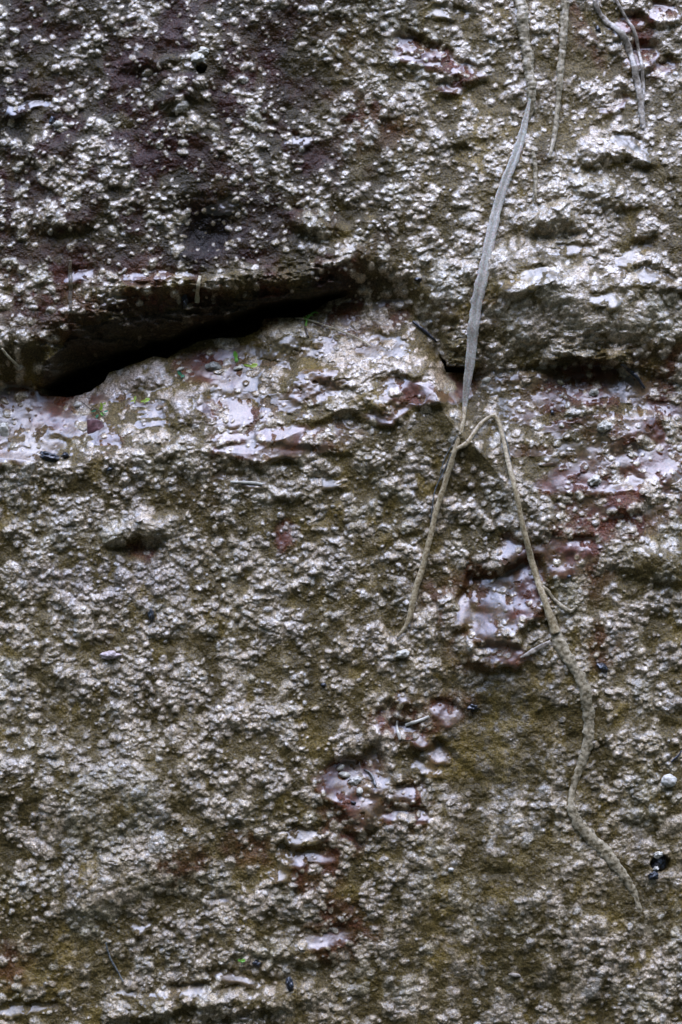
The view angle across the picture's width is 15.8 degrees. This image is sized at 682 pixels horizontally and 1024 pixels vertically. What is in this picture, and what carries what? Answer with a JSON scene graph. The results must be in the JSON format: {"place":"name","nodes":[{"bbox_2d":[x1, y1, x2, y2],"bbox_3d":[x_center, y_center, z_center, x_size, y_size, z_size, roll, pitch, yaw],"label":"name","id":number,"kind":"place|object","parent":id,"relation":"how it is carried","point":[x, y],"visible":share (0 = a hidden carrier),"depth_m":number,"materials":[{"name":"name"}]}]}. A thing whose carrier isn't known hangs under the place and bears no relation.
{"place":"outdoors","nodes":[
{"label":"outdoors","id":0,"kind":"place"},
{"bbox_2d":[0,0,681,1023],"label":"rock face","id":1,"kind":"object","parent":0,"point":[186,824],"visible":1,"depth_m":1.43},
{"bbox_2d":[0,422,8,436],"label":"pebble","id":2,"kind":"object","parent":1,"relation":"on","point":[4,429],"visible":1,"depth_m":1.45,"materials":[{"name":"beige stone"}]},
{"bbox_2d":[1,348,19,366],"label":"straw","id":3,"kind":"object","parent":1,"relation":"on","point":[9,357],"visible":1,"depth_m":1.44,"materials":[{"name":"grey plant"}]},
{"bbox_2d":[39,451,60,461],"bbox_3d":[-0.169,-0.032,1.439,0.016,0.008,0.008,0,0,0],"label":"charcoal crumb","id":4,"kind":"object","parent":1,"relation":"on","point":[48,456],"visible":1,"depth_m":1.44,"materials":[{"name":"black"}]},
{"bbox_2d":[49,116,54,124],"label":"charcoal crumb","id":5,"kind":"object","parent":1,"relation":"on","point":[51,120],"visible":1,"depth_m":1.44,"materials":[{"name":"black"}]},
{"bbox_2d":[53,121,62,127],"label":"pebble","id":6,"kind":"object","parent":1,"relation":"on","point":[57,124],"visible":1,"depth_m":1.44,"materials":[{"name":"beige stone"}]},
{"bbox_2d":[61,452,68,457],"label":"charcoal crumb","id":7,"kind":"object","parent":1,"relation":"on","point":[65,455],"visible":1,"depth_m":1.44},
{"bbox_2d":[68,260,72,309],"bbox_3d":[-0.158,-0.133,1.438,0.003,0.029,0.005,0,0,0],"label":"twig","id":8,"kind":"object","parent":1,"relation":"on","point":[70,282],"visible":1,"depth_m":1.44,"materials":[{"name":"grey wood"}]},
{"bbox_2d":[74,401,81,407],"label":"pebble","id":9,"kind":"object","parent":1,"relation":"on","point":[78,404],"visible":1,"depth_m":1.46,"materials":[{"name":"white stone"}]},
{"bbox_2d":[80,401,107,417],"bbox_3d":[-0.146,-0.061,1.453,0.017,0.011,0.011,0,0,0],"label":"creeping weed","id":10,"kind":"object","parent":1,"relation":"on","point":[101,408],"visible":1,"depth_m":1.45,"materials":[{"name":"green plant"}]},
{"bbox_2d":[87,418,103,433],"bbox_3d":[-0.144,-0.048,1.446,0.010,0.014,0.003,0,0,0],"label":"fallen leaf","id":11,"kind":"object","parent":1,"relation":"on","point":[93,425],"visible":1,"depth_m":1.45,"materials":[{"name":"purple plant"}]},
{"bbox_2d":[100,650,121,658],"bbox_3d":[-0.134,0.083,1.432,0.013,0.005,0.006,0,0,0],"label":"pebble","id":12,"kind":"object","parent":1,"relation":"on","point":[111,654],"visible":1,"depth_m":1.43,"materials":[{"name":"stone"}]},
{"bbox_2d":[106,942,123,981],"bbox_3d":[-0.132,0.262,1.431,0.011,0.023,0.002,0,0,0],"label":"twig","id":13,"kind":"object","parent":1,"relation":"on","point":[112,962],"visible":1,"depth_m":1.43,"materials":[{"name":"grey wood"}]},
{"bbox_2d":[147,608,154,621],"bbox_3d":[-0.111,0.060,1.430,0.004,0.009,0.005,0,0,0],"label":"charcoal crumb","id":14,"kind":"object","parent":1,"relation":"on","point":[150,614],"visible":1,"depth_m":1.43,"materials":[{"name":"black"}]},
{"bbox_2d":[181,294,187,307],"bbox_3d":[-0.092,-0.125,1.446,0.004,0.011,0.006,0,0,0],"label":"charcoal crumb","id":15,"kind":"object","parent":1,"relation":"on","point":[185,300],"visible":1,"depth_m":1.44,"materials":[{"name":"black"}]},
{"bbox_2d":[190,51,204,61],"bbox_3d":[-0.084,-0.267,1.438,0.009,0.006,0.008,0,0,0],"label":"pebble","id":16,"kind":"object","parent":1,"relation":"on","point":[197,56],"visible":1,"depth_m":1.44,"materials":[{"name":"beige stone"}]},
{"bbox_2d":[198,47,209,55],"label":"pebble","id":17,"kind":"object","parent":16,"relation":"on","point":[204,51],"visible":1,"depth_m":1.44,"materials":[{"name":"beige stone"}]},
{"bbox_2d":[195,276,200,302],"bbox_3d":[-0.084,-0.131,1.441,0.004,0.016,0.010,0,0,0],"label":"straw","id":18,"kind":"object","parent":1,"relation":"on","point":[197,298],"visible":1,"depth_m":1.44,"materials":[{"name":"beige plant"}]},
{"bbox_2d":[204,361,221,371],"bbox_3d":[-0.076,-0.086,1.456,0.011,0.007,0.005,0,0,0],"label":"flat stone","id":19,"kind":"object","parent":1,"relation":"on","point":[212,366],"visible":1,"depth_m":1.45,"materials":[{"name":"grey stone"}]},
{"bbox_2d":[233,351,237,361],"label":"seedling","id":20,"kind":"object","parent":1,"relation":"on","point":[235,354],"visible":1,"depth_m":1.46,"materials":[{"name":"green plant"}]},
{"bbox_2d":[233,366,242,370],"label":"pebble","id":21,"kind":"object","parent":1,"relation":"on","point":[237,368],"visible":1,"depth_m":1.45,"materials":[{"name":"beige stone"}]},
{"bbox_2d":[230,481,261,485],"bbox_3d":[-0.055,-0.017,1.429,0.019,0.003,0.002,0,0,0],"label":"pale stick","id":22,"kind":"object","parent":1,"relation":"on","point":[248,482],"visible":1,"depth_m":1.43,"materials":[{"name":"grey wood"}]},
{"bbox_2d":[243,363,257,368],"bbox_3d":[-0.053,-0.086,1.452,0.009,0.004,0.002,0,0,0],"label":"seedling","id":23,"kind":"object","parent":1,"relation":"on","point":[252,365],"visible":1,"depth_m":1.45,"materials":[{"name":"green plant"}]},
{"bbox_2d":[252,960,260,967],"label":"charcoal crumb","id":24,"kind":"object","parent":1,"relation":"on","point":[255,963],"visible":1,"depth_m":1.43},
{"bbox_2d":[285,976,293,991],"bbox_3d":[-0.030,0.274,1.426,0.005,0.010,0.007,0,0,0],"label":"charcoal crumb","id":25,"kind":"object","parent":1,"relation":"on","point":[289,984],"visible":1,"depth_m":1.42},
{"bbox_2d":[303,312,317,325],"bbox_3d":[-0.019,-0.116,1.493,0.010,0.011,0.076,0,0,0],"label":"sprout","id":26,"kind":"object","parent":1,"relation":"on","point":[308,316],"visible":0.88,"depth_m":1.46,"materials":[{"name":"green plant"}]},
{"bbox_2d":[295,318,370,345],"bbox_3d":[-0.012,-0.107,1.459,0.060,0.019,0.011,0,0,26],"label":"straw","id":27,"kind":"object","parent":1,"relation":"on","point":[335,329],"visible":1,"depth_m":1.46,"materials":[{"name":"beige plant"}]},
{"bbox_2d":[337,764,343,770],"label":"pebble","id":28,"kind":"object","parent":1,"relation":"on","point":[340,767],"visible":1,"depth_m":1.43,"materials":[{"name":"beige stone"}]},
{"bbox_2d":[338,771,350,777],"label":"pebble","id":29,"kind":"object","parent":1,"relation":"on","point":[342,774],"visible":1,"depth_m":1.43,"materials":[{"name":"beige stone"}]},
{"bbox_2d":[348,776,361,784],"bbox_3d":[0.008,0.157,1.433,0.008,0.006,0.005,0,0,0],"label":"pebble","id":30,"kind":"object","parent":1,"relation":"on","point":[356,780],"visible":1,"depth_m":1.43,"materials":[{"name":"white stone"}]},
{"bbox_2d":[356,787,362,795],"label":"pebble","id":31,"kind":"object","parent":1,"relation":"on","point":[359,791],"visible":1,"depth_m":1.43,"materials":[{"name":"beige stone"}]},
{"bbox_2d":[364,769,375,786],"bbox_3d":[0.017,0.155,1.433,0.008,0.010,0.006,0,0,0],"label":"husk","id":32,"kind":"object","parent":1,"relation":"on","point":[372,776],"visible":1,"depth_m":1.43,"materials":[{"name":"beige plant"}]},
{"bbox_2d":[396,721,400,739],"bbox_3d":[0.034,0.127,1.432,0.003,0.011,0.004,0,0,0],"label":"pale stick","id":33,"kind":"object","parent":1,"relation":"on","point":[398,734],"visible":1,"depth_m":1.43,"materials":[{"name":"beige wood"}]},
{"bbox_2d":[395,649,409,657],"bbox_3d":[0.036,0.083,1.432,0.009,0.005,0.006,0,0,0],"label":"pebble","id":34,"kind":"object","parent":1,"relation":"on","point":[403,653],"visible":1,"depth_m":1.43,"materials":[{"name":"beige stone"}]},
{"bbox_2d":[405,715,429,726],"bbox_3d":[0.044,0.122,1.432,0.014,0.007,0.004,0,0,0],"label":"pale stick","id":35,"kind":"object","parent":1,"relation":"on","point":[416,721],"visible":1,"depth_m":1.43,"materials":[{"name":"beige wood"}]},
{"bbox_2d":[412,320,436,342],"bbox_3d":[0.050,-0.107,1.454,0.015,0.014,0.004,0,0,0],"label":"twig","id":36,"kind":"object","parent":1,"relation":"on","point":[424,330],"visible":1,"depth_m":1.45,"materials":[{"name":"grey wood"}]},
{"bbox_2d":[430,453,450,522],"bbox_3d":[0.058,-0.010,1.432,0.014,0.050,0.003,0,0,0],"label":"root thread","id":37,"kind":"object","parent":1,"relation":"attached to","point":[437,485],"visible":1,"depth_m":1.43},
{"bbox_2d":[396,98,530,637],"bbox_3d":[0.074,-0.086,1.436,0.083,0.319,0.013,0,0,-14],"label":"dead grass stem","id":38,"kind":"object","parent":1,"relation":"attached to","point":[480,285],"visible":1,"depth_m":1.43,"materials":[{"name":"beige plant"}]},
{"bbox_2d":[440,435,456,473],"bbox_3d":[0.062,-0.033,1.430,0.010,0.023,0.004,0,0,0],"label":"root thread","id":39,"kind":"object","parent":38,"relation":"attached to","point":[447,453],"visible":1,"depth_m":1.43},
{"bbox_2d":[467,704,479,711],"bbox_3d":[0.077,0.114,1.431,0.008,0.005,0.005,0,0,0],"label":"charcoal crumb","id":40,"kind":"object","parent":1,"relation":"on","point":[472,707],"visible":1,"depth_m":1.43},
{"bbox_2d":[481,377,490,383],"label":"pebble","id":41,"kind":"object","parent":1,"relation":"on","point":[486,380],"visible":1,"depth_m":1.44,"materials":[{"name":"beige stone"}]},
{"bbox_2d":[509,972,520,976],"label":"pebble","id":42,"kind":"object","parent":1,"relation":"on","point":[512,974],"visible":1,"depth_m":1.42,"materials":[{"name":"beige stone"}]},
{"bbox_2d":[514,0,536,121],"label":"buried root","id":43,"kind":"object","parent":1,"relation":"on","point":[522,12],"visible":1,"depth_m":1.46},
{"bbox_2d":[531,149,537,203],"bbox_3d":[0.114,-0.197,1.443,0.004,0.033,0.006,0,0,0],"label":"buried root","id":44,"kind":"object","parent":1,"relation":"attached to","point":[535,171],"visible":1,"depth_m":1.44,"materials":[{"name":"beige plant"}]},
{"bbox_2d":[451,414,643,932],"bbox_3d":[0.119,0.093,1.423,0.111,0.301,0.014,0,0,10],"label":"bent root","id":45,"kind":"object","parent":1,"relation":"attached to","point":[588,834],"visible":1,"depth_m":1.42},
{"bbox_2d":[502,426,511,464],"bbox_3d":[0.096,-0.039,1.430,0.006,0.026,0.008,0,0,0],"label":"root thread","id":46,"kind":"object","parent":45,"relation":"attached to","point":[507,446],"visible":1,"depth_m":1.43},
{"bbox_2d":[520,640,550,658],"bbox_3d":[0.112,0.079,1.417,0.019,0.011,0.002,0,0,0],"label":"rootlet","id":47,"kind":"object","parent":45,"relation":"attached to","point":[536,649],"visible":1,"depth_m":1.42,"materials":[{"name":"beige plant"}]},
{"bbox_2d":[543,585,577,612],"bbox_3d":[0.124,0.049,1.420,0.025,0.020,0.006,0,0,0],"label":"rootlet","id":48,"kind":"object","parent":45,"relation":"attached to","point":[558,603],"visible":1,"depth_m":1.42,"materials":[{"name":"beige plant"}]},
{"bbox_2d":[548,0,569,157],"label":"buried root","id":49,"kind":"object","parent":1,"relation":"attached to","point":[564,24],"visible":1,"depth_m":1.46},
{"bbox_2d":[588,388,598,395],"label":"pebble","id":50,"kind":"object","parent":1,"relation":"on","point":[593,392],"visible":1,"depth_m":1.44,"materials":[{"name":"beige stone"}]},
{"bbox_2d":[587,474,601,485],"bbox_3d":[0.147,-0.018,1.425,0.008,0.007,0.007,0,0,0],"label":"pebble","id":51,"kind":"object","parent":1,"relation":"on","point":[595,479],"visible":1,"depth_m":1.42,"materials":[{"name":"beige stone"}]},
{"bbox_2d":[596,662,607,672],"bbox_3d":[0.151,0.090,1.419,0.007,0.006,0.005,0,0,0],"label":"charcoal crumb","id":52,"kind":"object","parent":1,"relation":"on","point":[603,668],"visible":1,"depth_m":1.42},
{"bbox_2d":[597,420,611,432],"bbox_3d":[0.153,-0.050,1.432,0.009,0.008,0.006,0,0,0],"label":"pebble","id":53,"kind":"object","parent":1,"relation":"on","point":[603,426],"visible":1,"depth_m":1.43,"materials":[{"name":"beige stone"}]},
{"bbox_2d":[593,0,645,128],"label":"wet root","id":54,"kind":"object","parent":1,"relation":"on","point":[619,31],"visible":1,"depth_m":1.46,"materials":[{"name":"grey plant"}]},
{"bbox_2d":[614,0,644,102],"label":"wet root","id":55,"kind":"object","parent":1,"relation":"attached to","point":[632,27],"visible":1,"depth_m":1.46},
{"bbox_2d":[621,364,644,388],"bbox_3d":[0.171,-0.079,1.438,0.016,0.015,0.010,0,0,0],"label":"twig","id":56,"kind":"object","parent":1,"relation":"on","point":[633,374],"visible":1,"depth_m":1.44,"materials":[{"name":"black wood"}]},
{"bbox_2d":[648,871,657,879],"bbox_3d":[0.180,0.210,1.418,0.006,0.005,0.006,0,0,0],"label":"charcoal crumb","id":57,"kind":"object","parent":1,"relation":"on","point":[653,875],"visible":1,"depth_m":1.42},
{"bbox_2d":[651,856,665,869],"bbox_3d":[0.184,0.203,1.423,0.009,0.009,0.007,0,0,0],"label":"charcoal crumb","id":58,"kind":"object","parent":1,"relation":"on","point":[660,862],"visible":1,"depth_m":1.42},
{"bbox_2d":[654,851,662,858],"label":"pebble","id":59,"kind":"object","parent":1,"relation":"on","point":[658,854],"visible":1,"depth_m":1.42,"materials":[{"name":"beige stone"}]},
{"bbox_2d":[661,774,676,786],"bbox_3d":[0.189,0.155,1.417,0.010,0.008,0.006,0,0,0],"label":"pebble","id":60,"kind":"object","parent":1,"relation":"on","point":[668,780],"visible":1,"depth_m":1.42,"materials":[{"name":"white stone"}]},
{"bbox_2d":[671,750,681,762],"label":"twig","id":61,"kind":"object","parent":1,"relation":"on","point":[675,757],"visible":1,"depth_m":1.42,"materials":[{"name":"grey wood"}]}
]}

